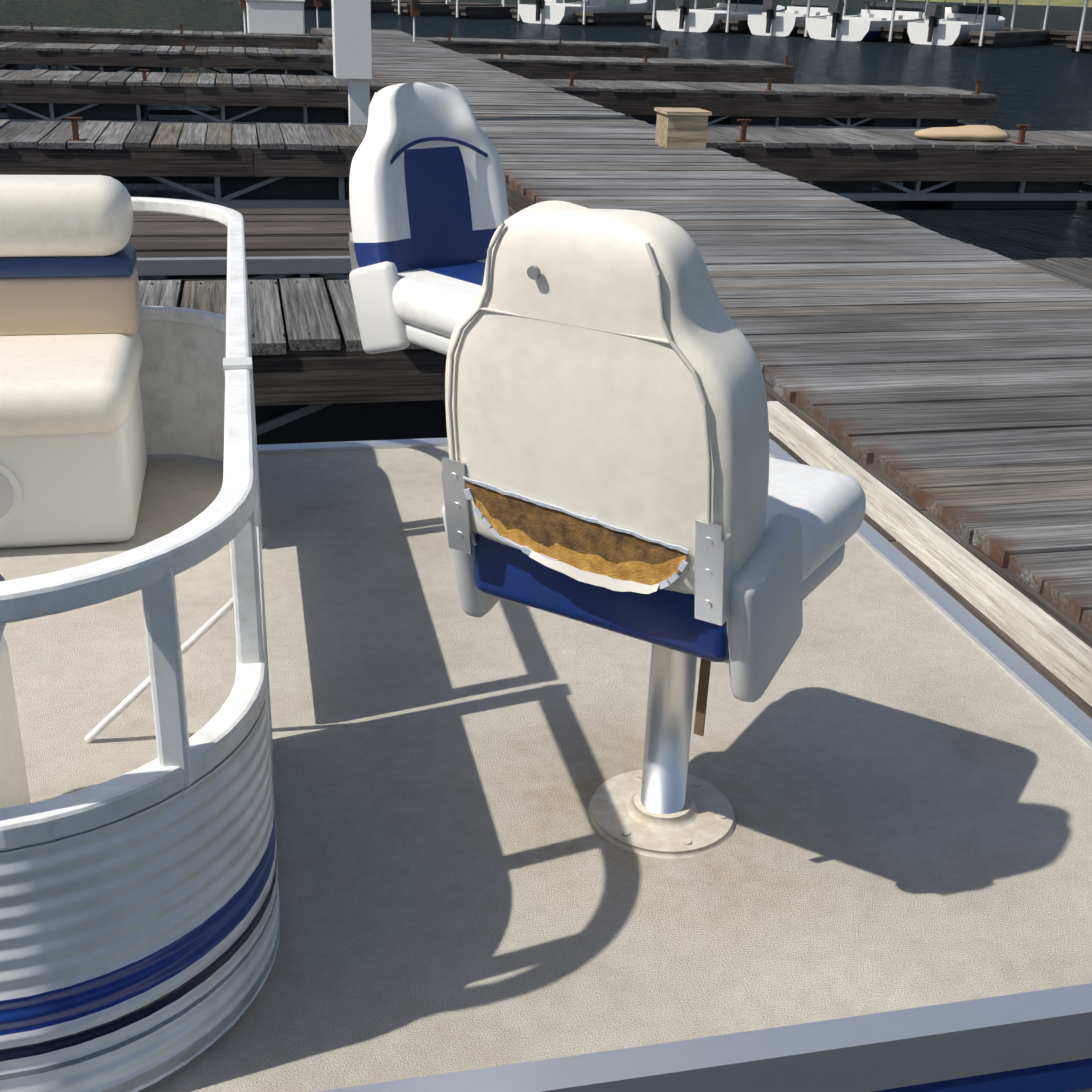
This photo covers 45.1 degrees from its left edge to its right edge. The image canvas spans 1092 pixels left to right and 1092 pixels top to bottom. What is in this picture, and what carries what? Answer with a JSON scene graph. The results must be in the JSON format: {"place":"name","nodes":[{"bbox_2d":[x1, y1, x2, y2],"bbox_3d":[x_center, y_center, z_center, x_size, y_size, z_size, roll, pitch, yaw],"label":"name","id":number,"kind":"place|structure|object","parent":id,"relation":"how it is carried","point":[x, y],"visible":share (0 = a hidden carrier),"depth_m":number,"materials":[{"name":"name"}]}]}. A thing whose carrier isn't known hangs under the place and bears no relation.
{"place":"outdoors","nodes":[
{"label":"outdoors","id":0,"kind":"place"},
{"bbox_2d":[0,31,322,48],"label":"finger pier fascia","id":1,"kind":"structure","parent":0,"point":[144,39],"depth_m":24.99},
{"bbox_2d":[0,26,323,38],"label":"finger pier planks","id":2,"kind":"object","parent":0,"point":[132,31],"visible":0.94,"depth_m":25.25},
{"bbox_2d":[150,129,284,147],"bbox_3d":[-5.198,-2.987,9.589,9.130,0.012,1.360,-3,24,-12],"label":"finger pier underlay","id":3,"kind":"object","parent":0,"point":[232,131],"depth_m":10.16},
{"bbox_2d":[135,256,351,279],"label":"beam","id":4,"kind":"structure","parent":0,"point":[276,267],"depth_m":6.15,"materials":[{"name":"metal"}]},
{"bbox_2d":[406,323,450,354],"bbox_3d":[-0.151,-0.548,3.245,0.420,0.055,0.410,-18,31,-39],"label":"seat base","id":5,"kind":"object","parent":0,"point":[428,339],"visible":0.02,"depth_m":3.09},
{"bbox_2d":[418,37,668,47],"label":"finger pier planks","id":6,"kind":"object","parent":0,"point":[536,42],"visible":0.96,"depth_m":26.62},
{"bbox_2d":[0,446,1091,1091],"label":"boat deck","id":7,"kind":"structure","parent":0,"point":[892,766],"depth_m":2.23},
{"bbox_2d":[588,644,734,858],"bbox_3d":[0.200,0.236,2.094,0.244,0.454,0.244,15,27,28],"label":"pedestal","id":8,"kind":"object","parent":7,"relation":"on","point":[662,804],"visible":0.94,"depth_m":2.12,"materials":[{"name":"metal"}]},
{"bbox_2d":[0,0,1091,280],"bbox_3d":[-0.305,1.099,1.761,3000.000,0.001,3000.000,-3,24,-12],"label":"water","id":9,"kind":"structure","parent":0,"point":[1038,88],"depth_m":36.52,"materials":[{"name":"liquid"}]},
{"bbox_2d":[0,64,316,76],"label":"finger pier floats","id":10,"kind":"object","parent":9,"relation":"on","point":[232,71],"depth_m":20.14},
{"bbox_2d":[0,64,333,76],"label":"dock truss","id":11,"kind":"object","parent":9,"relation":"on","point":[131,67],"visible":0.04,"depth_m":20.05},
{"bbox_2d":[0,49,332,69],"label":"dock fascia board","id":12,"kind":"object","parent":11,"relation":"attached to","point":[141,59],"depth_m":19.79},
{"bbox_2d":[0,42,332,56],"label":"finger pier planks","id":13,"kind":"object","parent":11,"relation":"on","point":[25,46],"visible":0.92,"depth_m":20.11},
{"bbox_2d":[179,42,187,50],"bbox_3d":[-5.485,-7.558,19.888,0.110,0.123,0.090,-3,24,-12],"label":"cleat","id":14,"kind":"object","parent":11,"relation":"on","point":[183,46],"visible":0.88,"depth_m":19.87,"materials":[{"name":"brown"}]},
{"bbox_2d":[0,94,348,126],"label":"dock truss","id":15,"kind":"object","parent":9,"relation":"on","point":[186,110],"visible":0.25,"depth_m":14.66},
{"bbox_2d":[139,69,149,81],"bbox_3d":[-4.395,-5.149,14.386,0.110,0.123,0.090,-3,24,-12],"label":"cleat","id":16,"kind":"object","parent":15,"relation":"on","point":[144,76],"visible":0.88,"depth_m":14.37,"materials":[{"name":"brown"}]},
{"bbox_2d":[0,76,378,106],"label":"dock fascia board","id":17,"kind":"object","parent":15,"relation":"attached to","point":[142,94],"depth_m":14.41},
{"bbox_2d":[0,69,386,89],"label":"dock planks","id":18,"kind":"object","parent":15,"relation":"on","point":[119,78],"visible":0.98,"depth_m":14.79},
{"bbox_2d":[6,103,346,122],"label":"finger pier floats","id":19,"kind":"object","parent":9,"relation":"on","point":[127,112],"visible":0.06,"depth_m":14.71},
{"bbox_2d":[110,176,349,208],"bbox_3d":[-5.205,-2.798,9.671,9.100,0.424,1.320,-3,24,-12],"label":"dock truss","id":20,"kind":"object","parent":9,"relation":"on","point":[227,201],"visible":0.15,"depth_m":9.82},
{"bbox_2d":[66,117,84,140],"bbox_3d":[-3.361,-2.977,9.383,0.110,0.159,0.090,-3,24,-12],"label":"mooring bracket","id":21,"kind":"object","parent":20,"relation":"on","point":[74,124],"visible":1,"depth_m":9.37,"materials":[{"name":"brown"}]},
{"bbox_2d":[0,126,356,176],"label":"dock fascia board","id":22,"kind":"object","parent":20,"relation":"attached to","point":[139,161],"depth_m":9.49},
{"bbox_2d":[0,120,367,150],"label":"dock planks","id":23,"kind":"object","parent":20,"relation":"on","point":[120,135],"visible":0.79,"depth_m":9.90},
{"bbox_2d":[127,208,351,257],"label":"slip platform planks","id":24,"kind":"object","parent":9,"relation":"on","point":[299,232],"depth_m":6.74,"materials":[{"name":"wood"}]},
{"bbox_2d":[167,273,349,287],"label":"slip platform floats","id":25,"kind":"object","parent":9,"relation":"on","point":[183,278],"visible":0.06,"depth_m":6.44,"materials":[{"name":"black"}]},
{"bbox_2d":[214,154,348,198],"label":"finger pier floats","id":26,"kind":"object","parent":9,"relation":"on","point":[305,188],"depth_m":9.85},
{"bbox_2d":[256,404,331,435],"bbox_3d":[-3.957,-0.494,4.424,9.100,0.424,0.890,-3,24,-12],"label":"dock brace","id":27,"kind":"object","parent":9,"relation":"on","point":[284,418],"depth_m":4.68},
{"bbox_2d":[151,280,345,337],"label":"dock nail heads","id":28,"kind":"object","parent":27,"relation":"on","point":[275,283],"visible":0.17,"depth_m":5.26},
{"bbox_2d":[179,293,343,344],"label":"dock plank gaps","id":29,"kind":"object","parent":27,"relation":"on","point":[285,331],"depth_m":5.00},
{"bbox_2d":[138,278,426,354],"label":"dock planks","id":30,"kind":"object","parent":27,"relation":"on","point":[307,308],"visible":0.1,"depth_m":4.95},
{"bbox_2d":[181,286,446,405],"bbox_3d":[-3.953,-0.607,4.375,9.144,0.210,0.985,-3,24,-12],"label":"dock fascia board","id":31,"kind":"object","parent":27,"relation":"attached to","point":[342,375],"depth_m":4.61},
{"bbox_2d":[255,400,446,444],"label":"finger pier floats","id":32,"kind":"object","parent":9,"relation":"on","point":[343,422],"depth_m":4.78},
{"bbox_2d":[331,0,371,126],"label":"post","id":33,"kind":"object","parent":9,"relation":"on","point":[351,39],"visible":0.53,"depth_m":10.96,"materials":[{"name":"metal"}]},
{"bbox_2d":[518,0,647,23],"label":"boat","id":34,"kind":"object","parent":9,"relation":"on","point":[540,12],"visible":0.69,"depth_m":55.65,"materials":[{"name":"white"}]},
{"bbox_2d":[239,0,1091,48],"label":"marina dock","id":35,"kind":"object","parent":9,"relation":"on","point":[1005,35],"visible":0.35,"depth_m":54.69,"materials":[{"name":"grey wood"}]},
{"bbox_2d":[304,7,1091,52],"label":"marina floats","id":36,"kind":"object","parent":9,"relation":"on","point":[1051,42],"visible":0.1,"depth_m":55.25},
{"bbox_2d":[657,0,784,31],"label":"boat","id":37,"kind":"object","parent":9,"relation":"on","point":[684,18],"visible":0.77,"depth_m":52.23,"materials":[{"name":"white"}]},
{"bbox_2d":[392,0,1087,51],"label":"dock posts","id":38,"kind":"object","parent":9,"relation":"on","point":[892,18],"visible":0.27,"depth_m":49.66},
{"bbox_2d":[748,0,832,36],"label":"boat","id":39,"kind":"object","parent":9,"relation":"on","point":[771,21],"visible":0.6,"depth_m":50.78,"materials":[{"name":"white"}]},
{"bbox_2d":[625,115,957,126],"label":"finger pier floats","id":40,"kind":"object","parent":9,"relation":"on","point":[814,121],"visible":0.04,"depth_m":16.59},
{"bbox_2d":[627,115,988,128],"bbox_3d":[2.749,-5.599,16.815,5.785,0.424,1.220,-3,24,-12],"label":"dock truss","id":41,"kind":"object","parent":9,"relation":"on","point":[829,123],"visible":0.04,"depth_m":16.55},
{"bbox_2d":[567,73,576,86],"bbox_3d":[0.308,-5.553,15.662,0.110,0.158,0.090,-3,24,-12],"label":"bollard","id":42,"kind":"object","parent":41,"relation":"on","point":[571,84],"visible":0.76,"depth_m":15.64,"materials":[{"name":"brown"}]},
{"bbox_2d":[530,79,996,98],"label":"finger pier planks","id":43,"kind":"object","parent":41,"relation":"on","point":[726,88],"visible":0.98,"depth_m":16.49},
{"bbox_2d":[763,78,774,90],"bbox_3d":[2.752,-5.683,16.186,0.110,0.138,0.090,-3,24,-12],"label":"bollard","id":44,"kind":"object","parent":41,"relation":"on","point":[769,84],"visible":1,"depth_m":16.17,"materials":[{"name":"brown"}]},
{"bbox_2d":[563,90,996,119],"bbox_3d":[2.752,-5.680,16.780,5.829,0.280,1.315,-3,24,-12],"label":"dock finger","id":45,"kind":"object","parent":41,"relation":"attached to","point":[786,105],"depth_m":16.24},
{"bbox_2d":[971,80,983,93],"bbox_3d":[5.511,-5.854,16.767,0.110,0.170,0.090,-3,24,-12],"label":"bollard","id":46,"kind":"object","parent":41,"relation":"on","point":[978,83],"visible":1,"depth_m":16.75,"materials":[{"name":"brown"}]},
{"bbox_2d":[806,0,928,40],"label":"boat","id":47,"kind":"object","parent":9,"relation":"on","point":[870,21],"visible":0.67,"depth_m":48.66,"materials":[{"name":"white"}]},
{"bbox_2d":[800,181,1080,208],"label":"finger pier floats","id":48,"kind":"object","parent":9,"relation":"on","point":[968,186],"visible":0.08,"depth_m":11.47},
{"bbox_2d":[806,181,1091,200],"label":"dock truss","id":49,"kind":"object","parent":9,"relation":"on","point":[898,192],"visible":0.15,"depth_m":11.35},
{"bbox_2d":[734,119,751,141],"bbox_3d":[1.618,-3.406,10.769,0.110,0.169,0.090,-3,24,-12],"label":"mooring bracket","id":50,"kind":"object","parent":49,"relation":"on","point":[743,130],"visible":1,"depth_m":10.75,"materials":[{"name":"brown"}]},
{"bbox_2d":[706,127,1091,150],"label":"finger pier planks","id":51,"kind":"object","parent":49,"relation":"on","point":[794,137],"visible":0.77,"depth_m":11.29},
{"bbox_2d":[716,146,1091,181],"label":"finger pier fascia","id":52,"kind":"structure","parent":49,"relation":"attached to","point":[870,164],"depth_m":11.08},
{"bbox_2d":[1012,124,1030,143],"bbox_3d":[4.093,-3.540,11.298,0.110,0.156,0.090,-3,24,-12],"label":"mooring bracket","id":53,"kind":"object","parent":49,"relation":"on","point":[1022,133],"visible":1,"depth_m":11.28,"materials":[{"name":"brown"}]},
{"bbox_2d":[907,0,1004,45],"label":"boat","id":54,"kind":"object","parent":9,"relation":"on","point":[958,24],"visible":0.85,"depth_m":47.58,"materials":[{"name":"white"}]},
{"bbox_3d":[-2.559,0.665,2.398,6.961,0.650,2.340,-3,24,-12],"label":"pontoon","id":55,"kind":"object","parent":9,"relation":"on","visible":0},
{"bbox_2d":[0,634,30,807],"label":"seat base","id":56,"kind":"object","parent":55,"relation":"on","point":[14,789],"visible":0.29,"depth_m":1.93,"materials":[{"name":"beige plastic"}]},
{"bbox_2d":[0,574,5,639],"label":"corner seat cushion","id":57,"kind":"object","parent":56,"relation":"on","point":[2,626],"visible":0.1,"depth_m":1.88,"materials":[{"name":"blue plastic"}]},
{"bbox_2d":[0,374,146,547],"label":"bench base","id":58,"kind":"object","parent":55,"relation":"on","point":[81,488],"visible":0.62,"depth_m":3.05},
{"bbox_2d":[0,462,22,525],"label":"speaker","id":59,"kind":"object","parent":58,"relation":"attached to","point":[11,494],"visible":1,"depth_m":3.00},
{"bbox_2d":[0,175,133,256],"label":"bench back top","id":60,"kind":"object","parent":58,"relation":"on","point":[62,215],"visible":1,"depth_m":3.11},
{"bbox_2d":[0,244,136,277],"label":"band","id":61,"kind":"object","parent":58,"relation":"on","point":[122,263],"visible":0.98,"depth_m":3.18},
{"bbox_2d":[0,267,140,335],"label":"seat backrest","id":62,"kind":"object","parent":58,"relation":"on","point":[67,305],"visible":0.85,"depth_m":3.22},
{"bbox_2d":[0,331,142,435],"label":"bench cushion","id":63,"kind":"object","parent":58,"relation":"on","point":[68,384],"visible":0.88,"depth_m":2.92,"materials":[{"name":"leather"}]},
{"bbox_2d":[0,436,279,1091],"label":"fence skin panels","id":64,"kind":"object","parent":55,"relation":"on","point":[138,944],"visible":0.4,"depth_m":1.53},
{"bbox_2d":[0,320,264,852],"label":"fence panel","id":65,"kind":"object","parent":64,"relation":"attached to","point":[182,377],"visible":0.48,"depth_m":3.57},
{"bbox_2d":[0,197,279,1091],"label":"fence rails","id":66,"kind":"object","parent":55,"relation":"on","point":[232,517],"visible":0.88,"depth_m":1.48,"materials":[{"name":"metal"}]},
{"bbox_2d":[84,597,233,742],"bbox_3d":[-0.662,0.213,2.265,0.299,0.305,0.014,2,23,1],"label":"railing brace","id":67,"kind":"object","parent":66,"relation":"attached to","point":[145,684],"visible":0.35,"depth_m":2.27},
{"bbox_2d":[223,357,251,368],"bbox_3d":[-0.481,-0.285,2.050,0.044,0.006,0.044,-3,24,-12],"label":"railing joint collar","id":68,"kind":"object","parent":66,"relation":"attached to","point":[239,363],"visible":1,"depth_m":2.04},
{"bbox_2d":[448,222,711,550],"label":"seat seams","id":69,"kind":"object","parent":55,"relation":"on","point":[677,350],"visible":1,"depth_m":1.54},
{"bbox_2d":[442,504,500,616],"bbox_3d":[-0.080,-0.019,1.923,0.045,0.210,0.170,15,44,28],"label":"seat wing","id":70,"kind":"object","parent":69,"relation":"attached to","point":[475,601],"visible":0.23,"depth_m":1.89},
{"bbox_2d":[445,200,768,594],"bbox_3d":[0.066,-0.192,1.642,0.428,0.469,0.140,15,36,28],"label":"seat back","id":71,"kind":"object","parent":69,"relation":"attached to","point":[606,427],"visible":0.92,"depth_m":1.55,"materials":[{"name":"beige plastic"}]},
{"bbox_2d":[527,265,540,279],"bbox_3d":[-0.014,-0.319,1.530,0.016,0.016,0.006,15,36,28],"label":"button","id":72,"kind":"object","parent":71,"relation":"attached to","point":[533,272],"visible":1,"depth_m":1.53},
{"bbox_2d":[463,476,688,588],"bbox_3d":[0.033,-0.008,1.682,0.330,0.104,0.008,15,36,28],"label":"torn upholstery edge","id":73,"kind":"object","parent":71,"relation":"attached to","point":[468,493],"visible":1,"depth_m":1.68,"materials":[{"name":"leather"}]},
{"bbox_2d":[465,480,687,584],"bbox_3d":[0.034,-0.011,1.683,0.328,0.093,0.022,14,39,26],"label":"exposed foam","id":74,"kind":"object","parent":71,"relation":"in","point":[578,543],"visible":1,"depth_m":1.68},
{"bbox_2d":[441,457,735,625],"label":"hinge brackets","id":75,"kind":"object","parent":71,"relation":"attached to","point":[715,574],"visible":0.96,"depth_m":1.61,"materials":[{"name":"metal"}]},
{"bbox_2d":[529,550,658,593],"bbox_3d":[0.060,0.037,1.686,0.189,0.026,0.008,15,36,28],"label":"lining","id":76,"kind":"object","parent":71,"relation":"attached to","point":[607,582],"visible":1,"depth_m":1.69,"materials":[{"name":"fabric"}]},
{"bbox_2d":[727,513,802,701],"bbox_3d":[0.287,0.082,1.719,0.045,0.210,0.170,15,44,28],"label":"seat wing","id":77,"kind":"object","parent":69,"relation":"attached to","point":[764,623],"visible":0.98,"depth_m":1.68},
{"bbox_2d":[765,457,865,581],"bbox_3d":[0.192,-0.049,1.939,0.460,0.105,0.420,15,27,28],"label":"seat cushion","id":78,"kind":"object","parent":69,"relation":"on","point":[826,507],"visible":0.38,"depth_m":1.88,"materials":[{"name":"leather"}]},
{"bbox_2d":[147,438,1091,1091],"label":"deck edge trim","id":79,"kind":"structure","parent":55,"relation":"on","point":[913,1046],"depth_m":1.73,"materials":[{"name":"silver metal"}]},
{"bbox_2d":[873,1058,1091,1091],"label":"hull stripe","id":80,"kind":"object","parent":55,"relation":"on","point":[1073,1076],"depth_m":1.80,"materials":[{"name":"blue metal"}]},
{"bbox_3d":[-0.333,-0.909,3.318,0.376,0.454,0.028,-18,22,-39],"label":"seat","id":81,"kind":"object","parent":55,"relation":"on","visible":0},
{"bbox_2d":[349,261,409,353],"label":"seat wing","id":82,"kind":"structure","parent":81,"relation":"attached to","point":[382,326],"depth_m":3.15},
{"bbox_2d":[349,82,508,272],"bbox_3d":[-0.295,-0.908,3.274,0.428,0.469,0.140,-18,22,-39],"label":"seat back","id":83,"kind":"object","parent":81,"relation":"attached to","point":[428,204],"visible":0.79,"depth_m":3.23,"materials":[{"name":"white plastic"}]},
{"bbox_2d":[348,232,359,269],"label":"seat hinge plates","id":84,"kind":"object","parent":83,"relation":"attached to","point":[354,264],"visible":0.21,"depth_m":3.23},
{"bbox_2d":[390,137,487,164],"bbox_3d":[-0.268,-0.972,3.217,0.306,0.058,0.030,-18,22,-39],"label":"seat piping","id":85,"kind":"object","parent":83,"relation":"attached to","point":[418,141],"visible":0.98,"depth_m":3.22,"materials":[{"name":"blue plastic"}]},
{"bbox_2d":[392,259,485,336],"bbox_3d":[-0.132,-0.604,3.200,0.460,0.105,0.420,-18,31,-39],"label":"seat cushion","id":86,"kind":"object","parent":81,"relation":"on","point":[432,301],"visible":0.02,"depth_m":3.05,"materials":[{"name":"leather"}]},
{"bbox_2d":[423,261,485,285],"bbox_3d":[-0.128,-0.630,3.185,0.200,0.050,0.370,-18,31,-39],"label":"seat cushion","id":87,"kind":"object","parent":86,"relation":"on","point":[472,272],"visible":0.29,"depth_m":3.21,"materials":[{"name":"leather"}]},
{"bbox_3d":[-8.937,-9.695,25.372,9.100,0.424,1.320,-3,24,-12],"label":"finger pier","id":88,"kind":"object","parent":9,"relation":"on","visible":0},
{"bbox_2d":[240,0,246,33],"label":"post","id":89,"kind":"object","parent":88,"relation":"on","point":[243,5],"visible":0.71,"depth_m":25.72,"materials":[{"name":"silver metal"}]},
{"bbox_2d":[245,0,304,34],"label":"dock box","id":90,"kind":"object","parent":88,"relation":"on","point":[276,17],"visible":0.98,"depth_m":25.68,"materials":[{"name":"white plastic"}]},
{"bbox_2d":[432,42,668,57],"bbox_3d":[-0.085,-10.177,26.985,5.029,0.280,1.315,-3,24,-12],"label":"dock finger","id":91,"kind":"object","parent":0,"point":[573,51],"depth_m":26.42},
{"bbox_2d":[544,0,562,2],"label":"dock box","id":92,"kind":"object","parent":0,"point":[553,1],"depth_m":63.32,"materials":[{"name":"white plastic"}]},
{"bbox_2d":[474,533,728,661],"bbox_3d":[0.078,0.043,1.779,0.400,0.135,0.060,15,27,28],"label":"base panel","id":93,"kind":"object","parent":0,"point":[663,618],"visible":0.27,"depth_m":1.76,"materials":[{"name":"blue plastic"}]},
{"bbox_2d":[694,658,710,735],"bbox_3d":[0.221,0.179,1.829,0.020,0.200,0.014,15,27,28],"label":"seat strap","id":94,"kind":"object","parent":93,"relation":"hanging from","point":[702,693],"visible":0.64,"depth_m":1.84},
{"bbox_2d":[461,53,793,67],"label":"finger pier planks","id":95,"kind":"object","parent":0,"point":[620,60],"visible":0.98,"depth_m":21.33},
{"bbox_2d":[498,49,505,58],"bbox_3d":[-0.690,-7.720,20.621,0.110,0.148,0.090,-3,24,-12],"label":"cleat","id":96,"kind":"object","parent":95,"relation":"on","point":[502,53],"visible":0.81,"depth_m":20.60,"materials":[{"name":"brown"}]},
{"bbox_2d":[642,51,649,61],"bbox_3d":[1.604,-7.857,21.106,0.110,0.162,0.090,-3,24,-12],"label":"bollard","id":97,"kind":"object","parent":95,"relation":"on","point":[645,56],"visible":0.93,"depth_m":21.09,"materials":[{"name":"brown"}]},
{"bbox_2d":[782,56,790,64],"bbox_3d":[3.957,-7.982,21.611,0.110,0.144,0.090,-3,24,-12],"label":"bollard","id":98,"kind":"object","parent":95,"relation":"on","point":[786,60],"visible":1,"depth_m":21.60,"materials":[{"name":"brown"}]},
{"bbox_2d":[481,61,794,83],"bbox_3d":[1.338,-7.827,21.648,5.329,0.280,1.315,-3,24,-12],"label":"dock finger","id":99,"kind":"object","parent":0,"point":[638,72],"depth_m":21.09},
{"bbox_2d":[307,30,1091,718],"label":"walkway fascia","id":100,"kind":"structure","parent":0,"point":[517,200],"depth_m":3.15,"materials":[{"name":"wood"}]},
{"bbox_2d":[314,0,321,28],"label":"post","id":101,"kind":"object","parent":100,"relation":"on","point":[317,3],"visible":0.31,"depth_m":28.96,"materials":[{"name":"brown metal"}]},
{"bbox_2d":[411,0,419,41],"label":"post","id":102,"kind":"object","parent":100,"relation":"on","point":[415,7],"visible":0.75,"depth_m":24.77,"materials":[{"name":"brown metal"}]},
{"bbox_2d":[654,107,711,147],"bbox_3d":[1.055,-3.253,10.233,0.360,0.275,0.340,-3,24,-12],"label":"wooden box","id":103,"kind":"object","parent":100,"relation":"on","point":[681,127],"visible":0.85,"depth_m":10.11,"materials":[{"name":"brown wood"}]},
{"bbox_2d":[767,401,1091,706],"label":"wooden board","id":104,"kind":"object","parent":100,"relation":"on","point":[1063,654],"visible":0.78,"depth_m":3.08,"materials":[{"name":"brown wood"}]},
{"bbox_2d":[312,28,1091,633],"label":"walkway planks","id":105,"kind":"object","parent":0,"point":[944,380],"visible":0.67,"depth_m":5.18,"materials":[{"name":"wood"}]},
{"bbox_2d":[724,543,844,662],"bbox_3d":[0.176,0.023,1.947,0.420,0.055,0.410,15,27,28],"label":"seat base","id":106,"kind":"object","parent":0,"point":[819,575],"visible":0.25,"depth_m":1.92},
{"bbox_2d":[945,7,951,18],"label":"seat","id":107,"kind":"object","parent":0,"point":[947,10],"visible":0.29,"depth_m":53.37,"materials":[{"name":"white plastic"}]},
{"bbox_2d":[914,125,1010,140],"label":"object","id":108,"kind":"object","parent":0,"point":[977,133],"visible":1,"depth_m":11.36,"materials":[{"name":"beige"}]},
{"bbox_2d":[910,0,1091,6],"bbox_3d":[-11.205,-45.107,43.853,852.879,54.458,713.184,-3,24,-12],"label":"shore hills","id":109,"kind":"structure","parent":0,"point":[1076,3],"depth_m":291.32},
{"bbox_2d":[1012,258,1091,289],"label":"finger pier planks","id":110,"kind":"object","parent":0,"point":[1077,271],"visible":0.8,"depth_m":6.17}
]}

